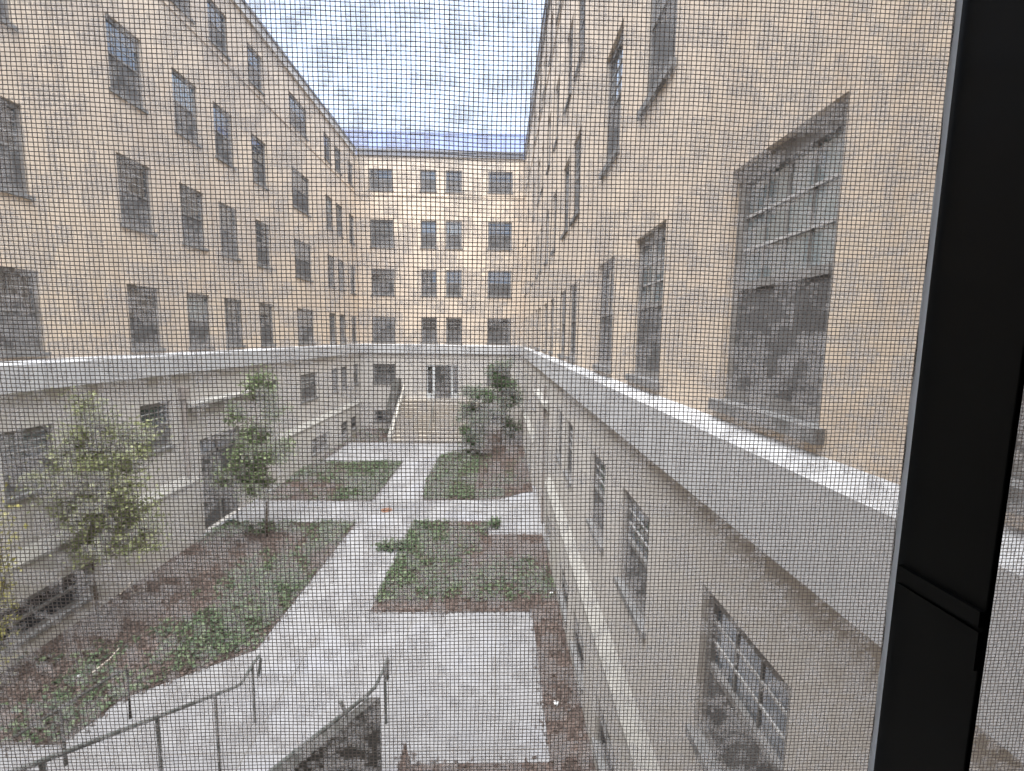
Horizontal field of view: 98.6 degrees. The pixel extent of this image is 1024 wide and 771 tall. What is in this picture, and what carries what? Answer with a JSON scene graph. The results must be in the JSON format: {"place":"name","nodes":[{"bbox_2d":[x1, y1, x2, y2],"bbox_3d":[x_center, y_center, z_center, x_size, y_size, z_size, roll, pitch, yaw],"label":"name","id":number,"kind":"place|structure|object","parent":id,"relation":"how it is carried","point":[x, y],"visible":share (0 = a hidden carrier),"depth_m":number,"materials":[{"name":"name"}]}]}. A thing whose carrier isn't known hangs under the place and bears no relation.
{"place":"outdoors","nodes":[
{"label":"outdoors","id":0,"kind":"place"},
{"bbox_2d":[9,654,389,770],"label":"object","id":1,"kind":"structure","parent":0,"point":[352,744],"depth_m":5.11,"materials":[{"name":"metal"}]},
{"bbox_2d":[0,442,592,770],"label":"pavement","id":2,"kind":"structure","parent":0,"point":[460,735],"depth_m":8.27,"materials":[{"name":"concrete"}]},
{"bbox_2d":[13,669,131,765],"bbox_3d":[-6.542,5.136,6.663,0.059,0.945,1.378,3,7,17],"label":"guard rail","id":3,"kind":"object","parent":2,"relation":"on","point":[60,717],"visible":0.65,"depth_m":6.49,"materials":[{"name":"metal"}]},
{"bbox_2d":[0,520,361,755],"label":"mulch bed","id":4,"kind":"object","parent":2,"relation":"on","point":[176,599],"visible":0.49,"depth_m":9.66,"materials":[{"name":"brown soil"}]},
{"bbox_2d":[0,482,27,683],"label":"shrub","id":5,"kind":"object","parent":4,"relation":"on","point":[3,581],"visible":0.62,"depth_m":7.79,"materials":[{"name":"green plant"}]},
{"bbox_2d":[1,385,186,623],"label":"tree","id":6,"kind":"object","parent":4,"relation":"on","point":[101,463],"visible":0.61,"depth_m":9.02,"materials":[{"name":"green plant"}]},
{"bbox_2d":[0,519,355,742],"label":"ground cover","id":7,"kind":"object","parent":4,"relation":"on","point":[168,629],"visible":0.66,"depth_m":9.42,"materials":[{"name":"green plant"}]},
{"bbox_2d":[200,364,299,536],"bbox_3d":[-7.796,2.047,13.478,2.721,5.512,2.750,-5,9,-45],"label":"tree","id":8,"kind":"object","parent":4,"relation":"on","point":[265,494],"visible":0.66,"depth_m":13.39,"materials":[{"name":"green plant"}]},
{"bbox_2d":[387,379,482,443],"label":"entrance steps","id":9,"kind":"structure","parent":2,"relation":"on","point":[395,438],"depth_m":27.74,"materials":[{"name":"beige concrete"}]},
{"bbox_2d":[420,429,532,500],"bbox_3d":[-1.680,3.750,23.778,4.898,0.106,13.456,1,6,-2],"label":"mulch bed","id":10,"kind":"object","parent":2,"relation":"on","point":[503,451],"visible":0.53,"depth_m":21.32,"materials":[{"name":"brown soil"}]},
{"bbox_2d":[424,436,527,498],"bbox_3d":[-1.612,3.656,23.844,4.721,0.273,13.326,1,6,-2],"label":"ground cover","id":11,"kind":"object","parent":10,"relation":"on","point":[451,471],"visible":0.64,"depth_m":19.87,"materials":[{"name":"green plant"}]},
{"bbox_2d":[451,382,500,452],"bbox_3d":[-1.951,1.730,23.801,2.500,4.034,2.337,-5,9,-43],"label":"tree","id":12,"kind":"object","parent":10,"relation":"on","point":[483,422],"visible":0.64,"depth_m":23.58,"materials":[{"name":"green plant"}]},
{"bbox_2d":[484,357,523,443],"bbox_3d":[-0.510,0.853,26.065,2.526,5.318,2.408,-2,7,-23],"label":"tree","id":13,"kind":"object","parent":10,"relation":"on","point":[503,385],"visible":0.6,"depth_m":25.74,"materials":[{"name":"green plant"}]},
{"bbox_2d":[496,414,521,440],"bbox_3d":[-0.097,2.450,27.316,1.848,1.938,1.449,1,6,-2],"label":"shrub","id":14,"kind":"object","parent":10,"relation":"on","point":[507,429],"visible":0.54,"depth_m":27.26,"materials":[{"name":"green plant"}]},
{"bbox_2d":[370,519,592,769],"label":"mulch bed","id":15,"kind":"object","parent":2,"relation":"on","point":[382,605],"visible":0.5,"depth_m":10.51,"materials":[{"name":"brown soil"}]},
{"bbox_2d":[370,537,410,551],"bbox_3d":[-3.604,4.796,13.270,1.258,0.295,0.784,1,6,-2],"label":"creeping plant","id":16,"kind":"object","parent":15,"relation":"on","point":[390,546],"visible":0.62,"depth_m":13.20,"materials":[{"name":"green plant"}]},
{"bbox_2d":[374,519,557,601],"bbox_3d":[-1.167,4.885,12.933,4.494,0.252,4.767,1,6,-2],"label":"ground cover","id":17,"kind":"object","parent":15,"relation":"on","point":[420,552],"visible":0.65,"depth_m":11.91,"materials":[{"name":"green plant"}]},
{"bbox_2d":[486,516,501,528],"bbox_3d":[-0.636,4.644,15.017,0.576,0.300,0.874,1,6,-2],"label":"creeping plant","id":18,"kind":"object","parent":15,"relation":"on","point":[498,521],"visible":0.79,"depth_m":14.86,"materials":[{"name":"green plant"}]},
{"bbox_2d":[245,0,544,133],"label":"sky","id":19,"kind":"structure","parent":0,"point":[388,38],"materials":[{"name":"blue"}]},
{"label":"ground","id":20,"kind":"structure","parent":0,"visible":0},
{"bbox_2d":[0,0,362,671],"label":"brick building","id":21,"kind":"structure","parent":20,"relation":"on","point":[355,377],"depth_m":12.15,"materials":[{"name":"beige brick"}]},
{"bbox_2d":[0,0,18,31],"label":"window","id":22,"kind":"structure","parent":21,"relation":"in","point":[1,1],"depth_m":8.33,"materials":[{"name":"grey glass"}]},
{"bbox_2d":[0,97,35,200],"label":"window","id":23,"kind":"structure","parent":21,"relation":"in","point":[1,100],"depth_m":8.48,"materials":[{"name":"grey glass"}]},
{"bbox_2d":[0,266,51,357],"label":"window","id":24,"kind":"structure","parent":21,"relation":"in","point":[20,282],"depth_m":8.65,"materials":[{"name":"grey glass"}]},
{"bbox_2d":[0,425,60,504],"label":"window","id":25,"kind":"structure","parent":21,"relation":"in","point":[5,472],"depth_m":8.74,"materials":[{"name":"grey glass"}]},
{"bbox_2d":[0,565,98,657],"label":"window","id":26,"kind":"structure","parent":21,"relation":"in","point":[66,589],"depth_m":9.09,"materials":[{"name":"grey glass"}]},
{"bbox_2d":[104,13,148,113],"bbox_3d":[-9.658,-7.988,10.972,0.175,1.785,1.150,1,6,-2],"label":"window","id":27,"kind":"structure","parent":21,"relation":"in","point":[106,19],"depth_m":10.99,"materials":[{"name":"grey glass"}]},
{"bbox_2d":[116,153,157,236],"bbox_3d":[-9.701,-4.872,11.317,0.175,1.775,1.150,1,6,-2],"label":"window","id":28,"kind":"structure","parent":21,"relation":"in","point":[123,176],"depth_m":11.34,"materials":[{"name":"grey glass"}]},
{"bbox_2d":[126,284,165,351],"bbox_3d":[-9.744,-1.761,11.662,0.175,1.715,1.150,1,6,-2],"label":"window","id":29,"kind":"structure","parent":21,"relation":"in","point":[128,285],"depth_m":11.67,"materials":[{"name":"grey glass"}]},
{"bbox_2d":[140,401,176,455],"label":"window","id":30,"kind":"structure","parent":21,"relation":"in","point":[165,419],"depth_m":12.22,"materials":[{"name":"grey glass"}]},
{"bbox_2d":[171,0,194,24],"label":"window","id":31,"kind":"structure","parent":21,"relation":"in","point":[176,3],"depth_m":13.01,"materials":[{"name":"grey glass"}]},
{"bbox_2d":[171,69,201,147],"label":"window","id":32,"kind":"structure","parent":21,"relation":"in","point":[175,75],"depth_m":13.10,"materials":[{"name":"grey glass"}]},
{"bbox_2d":[179,183,208,251],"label":"window","id":33,"kind":"structure","parent":21,"relation":"in","point":[195,208],"depth_m":13.44,"materials":[{"name":"grey glass"}]},
{"bbox_2d":[186,292,213,349],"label":"window","id":34,"kind":"structure","parent":21,"relation":"in","point":[198,341],"depth_m":13.81,"materials":[{"name":"grey glass"}]},
{"bbox_2d":[207,0,230,60],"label":"window","id":35,"kind":"structure","parent":21,"relation":"in","point":[211,4],"depth_m":14.57,"materials":[{"name":"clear glass"}]},
{"bbox_2d":[200,428,238,528],"bbox_3d":[-10.034,3.107,15.058,0.102,3.028,2.120,1,6,-2],"label":"door","id":36,"kind":"structure","parent":21,"relation":"in","point":[211,498],"depth_m":14.93,"materials":[{"name":"grey metal"}]},
{"bbox_2d":[213,102,236,169],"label":"window","id":37,"kind":"structure","parent":21,"relation":"in","point":[217,109],"depth_m":14.94,"materials":[{"name":"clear glass"}]},
{"bbox_2d":[218,202,241,259],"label":"window","id":38,"kind":"structure","parent":21,"relation":"in","point":[234,257],"depth_m":15.29,"materials":[{"name":"grey glass"}]},
{"bbox_2d":[224,298,245,346],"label":"window","id":39,"kind":"structure","parent":21,"relation":"in","point":[227,300],"depth_m":15.63,"materials":[{"name":"grey glass"}]},
{"bbox_2d":[248,45,265,96],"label":"window","id":40,"kind":"structure","parent":21,"relation":"in","point":[249,49],"depth_m":16.81,"materials":[{"name":"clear glass"}]},
{"bbox_2d":[252,134,269,189],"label":"window","id":41,"kind":"structure","parent":21,"relation":"in","point":[253,137],"depth_m":17.18,"materials":[{"name":"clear glass"}]},
{"bbox_2d":[256,220,272,270],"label":"window","id":42,"kind":"structure","parent":21,"relation":"in","point":[258,237],"depth_m":17.53,"materials":[{"name":"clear glass"}]},
{"bbox_2d":[260,303,276,346],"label":"window","id":43,"kind":"structure","parent":21,"relation":"in","point":[261,304],"depth_m":17.86,"materials":[{"name":"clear glass"}]},
{"bbox_2d":[289,92,308,140],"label":"window","id":44,"kind":"structure","parent":21,"relation":"in","point":[291,97],"depth_m":20.38,"materials":[{"name":"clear glass"}]},
{"bbox_2d":[292,167,311,216],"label":"window","id":45,"kind":"structure","parent":21,"relation":"in","point":[294,171],"depth_m":20.72,"materials":[{"name":"grey glass"}]},
{"bbox_2d":[295,240,313,281],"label":"window","id":46,"kind":"structure","parent":21,"relation":"in","point":[298,259],"depth_m":21.11,"materials":[{"name":"grey glass"}]},
{"bbox_2d":[298,308,315,344],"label":"window","id":47,"kind":"structure","parent":21,"relation":"in","point":[299,313],"depth_m":21.46,"materials":[{"name":"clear glass"}]},
{"bbox_2d":[301,373,318,403],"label":"window","id":48,"kind":"structure","parent":21,"relation":"in","point":[311,391],"depth_m":21.87,"materials":[{"name":"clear glass"}]},
{"bbox_2d":[312,432,328,455],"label":"window","id":49,"kind":"structure","parent":21,"relation":"in","point":[317,438],"depth_m":22.90,"materials":[{"name":"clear glass"}]},
{"bbox_2d":[324,134,331,165],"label":"window","id":50,"kind":"structure","parent":21,"relation":"in","point":[327,139],"depth_m":23.95,"materials":[{"name":"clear glass"}]},
{"bbox_2d":[325,194,333,231],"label":"window","id":51,"kind":"structure","parent":21,"relation":"in","point":[328,202],"depth_m":24.26,"materials":[{"name":"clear glass"}]},
{"bbox_2d":[327,254,335,288],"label":"window","id":52,"kind":"structure","parent":21,"relation":"in","point":[330,258],"depth_m":24.63,"materials":[{"name":"grey glass"}]},
{"bbox_2d":[329,313,337,343],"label":"window","id":53,"kind":"structure","parent":21,"relation":"in","point":[332,317],"depth_m":24.98,"materials":[{"name":"grey glass"}]},
{"bbox_2d":[333,368,339,392],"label":"window","id":54,"kind":"structure","parent":21,"relation":"in","point":[334,371],"depth_m":25.39,"materials":[{"name":"grey glass"}]},
{"bbox_2d":[335,147,341,175],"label":"window","id":55,"kind":"structure","parent":21,"relation":"in","point":[336,152],"depth_m":25.41,"materials":[{"name":"grey glass"}]},
{"bbox_2d":[336,203,343,238],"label":"window","id":56,"kind":"structure","parent":21,"relation":"in","point":[338,207],"depth_m":25.84,"materials":[{"name":"grey glass"}]},
{"bbox_2d":[338,261,345,291],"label":"window","id":57,"kind":"structure","parent":21,"relation":"in","point":[340,262],"depth_m":26.21,"materials":[{"name":"grey glass"}]},
{"bbox_2d":[339,314,346,342],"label":"window","id":58,"kind":"structure","parent":21,"relation":"in","point":[342,317],"depth_m":26.60,"materials":[{"name":"grey glass"}]},
{"bbox_2d":[342,366,348,389],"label":"window","id":59,"kind":"structure","parent":21,"relation":"in","point":[343,371],"depth_m":26.88,"materials":[{"name":"grey glass"}]},
{"bbox_2d":[349,214,355,245],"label":"window","id":60,"kind":"structure","parent":21,"relation":"in","point":[349,214],"depth_m":27.86,"materials":[{"name":"grey glass"}]},
{"bbox_2d":[350,266,356,294],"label":"window","id":61,"kind":"structure","parent":21,"relation":"in","point":[351,275],"depth_m":28.23,"materials":[{"name":"grey glass"}]},
{"bbox_2d":[260,428,400,501],"bbox_3d":[-7.686,3.698,23.534,4.674,0.112,13.599,1,6,-2],"label":"mulch bed","id":62,"kind":"object","parent":20,"relation":"on","point":[381,437],"visible":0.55,"depth_m":19.08,"materials":[{"name":"green plant"}]},
{"bbox_2d":[261,427,400,500],"bbox_3d":[-7.789,3.606,23.577,4.468,0.262,13.482,1,6,-2],"label":"ground cover","id":63,"kind":"object","parent":62,"relation":"on","point":[386,464],"visible":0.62,"depth_m":19.75,"materials":[{"name":"green plant"}]},
{"bbox_2d":[355,148,525,428],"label":"brick building","id":64,"kind":"structure","parent":20,"relation":"on","point":[453,358],"depth_m":29.23,"materials":[{"name":"beige brick"}]},
{"bbox_2d":[374,411,385,421],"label":"window","id":65,"kind":"structure","parent":64,"relation":"in","point":[375,412],"depth_m":30.22,"materials":[{"name":"grey glass"}]},
{"bbox_2d":[369,170,393,190],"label":"window","id":66,"kind":"structure","parent":64,"relation":"in","point":[370,171],"depth_m":28.52,"materials":[{"name":"grey glass"}]},
{"bbox_2d":[370,219,393,247],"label":"window","id":67,"kind":"structure","parent":64,"relation":"in","point":[372,224],"depth_m":28.90,"materials":[{"name":"grey glass"}]},
{"bbox_2d":[371,269,394,295],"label":"window","id":68,"kind":"structure","parent":64,"relation":"in","point":[373,271],"depth_m":29.24,"materials":[{"name":"grey glass"}]},
{"bbox_2d":[373,317,394,342],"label":"window","id":69,"kind":"structure","parent":64,"relation":"in","point":[387,330],"depth_m":29.58,"materials":[{"name":"grey glass"}]},
{"bbox_2d":[374,364,394,383],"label":"window","id":70,"kind":"structure","parent":64,"relation":"in","point":[375,365],"depth_m":29.91,"materials":[{"name":"grey glass"}]},
{"bbox_2d":[419,170,436,191],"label":"window","id":71,"kind":"structure","parent":64,"relation":"in","point":[422,182],"depth_m":28.62,"materials":[{"name":"grey glass"}]},
{"bbox_2d":[420,221,436,248],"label":"window","id":72,"kind":"structure","parent":64,"relation":"in","point":[423,244],"depth_m":28.99,"materials":[{"name":"grey glass"}]},
{"bbox_2d":[420,270,436,295],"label":"window","id":73,"kind":"structure","parent":64,"relation":"in","point":[424,273],"depth_m":29.34,"materials":[{"name":"grey glass"}]},
{"bbox_2d":[421,318,437,343],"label":"window","id":74,"kind":"structure","parent":64,"relation":"in","point":[429,340],"depth_m":29.68,"materials":[{"name":"grey glass"}]},
{"bbox_2d":[344,129,525,154],"bbox_3d":[-5.524,-17.905,38.090,25.040,4.150,8.070,1,6,-2],"label":"rooftop penthouse","id":75,"kind":"object","parent":64,"relation":"on","point":[500,136],"visible":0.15,"depth_m":33.95,"materials":[{"name":"blue metal"}]},
{"bbox_2d":[427,364,458,397],"bbox_3d":[-4.743,-0.280,30.096,2.180,2.298,0.095,1,6,-2],"label":"door","id":76,"kind":"structure","parent":64,"relation":"in","point":[449,387],"depth_m":30.09,"materials":[{"name":"grey glass"}]},
{"bbox_2d":[445,171,462,192],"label":"window","id":77,"kind":"structure","parent":64,"relation":"in","point":[447,174],"depth_m":28.67,"materials":[{"name":"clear glass"}]},
{"bbox_2d":[445,221,462,248],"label":"window","id":78,"kind":"structure","parent":64,"relation":"in","point":[447,222],"depth_m":29.04,"materials":[{"name":"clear glass"}]},
{"bbox_2d":[446,270,461,295],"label":"window","id":79,"kind":"structure","parent":64,"relation":"in","point":[460,271],"depth_m":29.39,"materials":[{"name":"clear glass"}]},
{"bbox_2d":[445,318,462,343],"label":"window","id":80,"kind":"structure","parent":64,"relation":"in","point":[454,328],"depth_m":29.73,"materials":[{"name":"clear glass"}]},
{"bbox_2d":[487,319,509,344],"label":"window","id":81,"kind":"structure","parent":64,"relation":"in","point":[504,332],"depth_m":29.83,"materials":[{"name":"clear glass"}]},
{"bbox_2d":[487,271,510,296],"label":"window","id":82,"kind":"structure","parent":64,"relation":"in","point":[500,279],"depth_m":29.49,"materials":[{"name":"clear glass"}]},
{"bbox_2d":[487,222,511,249],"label":"window","id":83,"kind":"structure","parent":64,"relation":"in","point":[489,223],"depth_m":29.14,"materials":[{"name":"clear glass"}]},
{"bbox_2d":[487,172,512,193],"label":"window","id":84,"kind":"structure","parent":64,"relation":"in","point":[489,176],"depth_m":28.76,"materials":[{"name":"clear glass"}]},
{"bbox_2d":[394,742,595,770],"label":"mulch bed","id":85,"kind":"object","parent":20,"relation":"on","point":[442,766],"visible":0.54,"depth_m":6.58,"materials":[{"name":"soil"}]},
{"bbox_2d":[520,0,1023,770],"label":"brick building","id":86,"kind":"structure","parent":20,"relation":"on","point":[646,492],"depth_m":3.14,"materials":[{"name":"beige brick"}]},
{"bbox_2d":[544,518,549,550],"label":"window","id":87,"kind":"structure","parent":86,"relation":"in","point":[548,532],"depth_m":13.15,"materials":[{"name":"glass"}]},
{"bbox_2d":[555,411,562,464],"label":"window","id":88,"kind":"structure","parent":86,"relation":"in","point":[560,432],"depth_m":12.04,"materials":[{"name":"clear glass"}]},
{"bbox_2d":[557,291,565,357],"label":"window","id":89,"kind":"structure","parent":86,"relation":"in","point":[563,311],"depth_m":11.75,"materials":[{"name":"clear glass"}]},
{"bbox_2d":[557,567,567,624],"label":"window","id":90,"kind":"structure","parent":86,"relation":"in","point":[561,592],"depth_m":9.99,"materials":[{"name":"grey glass"}]},
{"bbox_2d":[560,162,569,238],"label":"window","id":91,"kind":"structure","parent":86,"relation":"in","point":[567,177],"depth_m":11.27,"materials":[{"name":"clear glass"}]},
{"bbox_2d":[563,27,572,114],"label":"window","id":92,"kind":"structure","parent":86,"relation":"in","point":[570,63],"depth_m":10.92,"materials":[{"name":"grey glass"}]},
{"bbox_2d":[563,423,572,486],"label":"window","id":93,"kind":"structure","parent":86,"relation":"in","point":[571,428],"depth_m":10.35,"materials":[{"name":"grey glass"}]},
{"bbox_2d":[565,284,576,361],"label":"window","id":94,"kind":"structure","parent":86,"relation":"in","point":[573,316],"depth_m":10.16,"materials":[{"name":"grey glass"}]},
{"bbox_2d":[570,132,581,225],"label":"window","id":95,"kind":"structure","parent":86,"relation":"in","point":[578,142],"depth_m":9.81,"materials":[{"name":"grey glass"}]},
{"bbox_2d":[570,617,583,692],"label":"window","id":96,"kind":"structure","parent":86,"relation":"in","point":[580,649],"depth_m":8.20,"materials":[{"name":"grey glass"}]},
{"bbox_2d":[573,1,585,81],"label":"window","id":97,"kind":"structure","parent":86,"relation":"in","point":[581,2],"depth_m":9.43,"materials":[{"name":"grey glass"}]},
{"bbox_2d":[586,454,605,552],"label":"window","id":98,"kind":"structure","parent":86,"relation":"in","point":[602,487],"depth_m":7.39,"materials":[{"name":"grey glass"}]},
{"bbox_2d":[591,705,615,770],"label":"window","id":99,"kind":"structure","parent":86,"relation":"in","point":[603,729],"depth_m":6.29,"materials":[{"name":"grey glass"}]},
{"bbox_2d":[592,258,614,373],"bbox_3d":[1.491,-1.079,6.912,0.175,1.715,1.100,1,6,-2],"label":"window","id":100,"kind":"structure","parent":86,"relation":"in","point":[606,318],"depth_m":7.03,"materials":[{"name":"grey glass"}]},
{"bbox_2d":[599,28,623,178],"bbox_3d":[1.534,-4.190,6.567,0.175,1.775,1.100,1,6,-2],"label":"window","id":101,"kind":"structure","parent":86,"relation":"in","point":[619,42],"depth_m":6.66,"materials":[{"name":"grey glass"}]},
{"bbox_2d":[614,492,649,637],"bbox_3d":[1.507,2.066,5.364,0.175,1.365,1.150,1,6,-2],"label":"window","id":102,"kind":"structure","parent":86,"relation":"in","point":[633,528],"depth_m":5.43,"materials":[{"name":"grey glass"}]},
{"bbox_2d":[625,224,665,389],"bbox_3d":[1.550,-0.862,4.959,0.175,1.715,1.070,1,6,-2],"label":"window","id":103,"kind":"structure","parent":86,"relation":"in","point":[646,241],"depth_m":5.01,"materials":[{"name":"grey glass"}]},
{"bbox_2d":[636,0,677,120],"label":"window","id":104,"kind":"structure","parent":86,"relation":"in","point":[653,1],"depth_m":4.72,"materials":[{"name":"grey glass"}]},
{"bbox_2d":[685,593,790,770],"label":"window","id":105,"kind":"structure","parent":86,"relation":"in","point":[765,723],"depth_m":3.15,"materials":[{"name":"grey glass"}]},
{"bbox_2d":[708,99,848,443],"bbox_3d":[1.619,-0.613,2.714,0.175,1.715,1.150,1,6,-2],"label":"window","id":106,"kind":"structure","parent":86,"relation":"in","point":[778,357],"depth_m":2.63,"materials":[{"name":"grey glass"}]},
{"bbox_2d":[1006,390,1023,516],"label":"window","id":107,"kind":"structure","parent":86,"relation":"in","point":[1022,421],"depth_m":1.44,"materials":[{"name":"grey glass"}]},
{"bbox_3d":[-3.808,1.863,-1.761,10.995,9.420,4.320,1,6,-2],"label":"brick building","id":108,"kind":"object","parent":20,"relation":"on","visible":0},
{"bbox_2d":[871,0,1023,770],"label":"window frame","id":109,"kind":"object","parent":108,"relation":"attached to","point":[968,404],"visible":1,"depth_m":0.14,"materials":[{"name":"black metal"}]},
{"bbox_2d":[0,0,962,770],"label":"insect screen","id":110,"kind":"object","parent":109,"relation":"attached to","point":[918,344],"visible":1,"depth_m":0.15,"materials":[{"name":"grey metal"}]},
{"bbox_2d":[970,392,1023,770],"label":"insect screen","id":111,"kind":"object","parent":109,"relation":"attached to","point":[1001,640],"visible":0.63,"depth_m":0.17,"materials":[{"name":"grey metal"}]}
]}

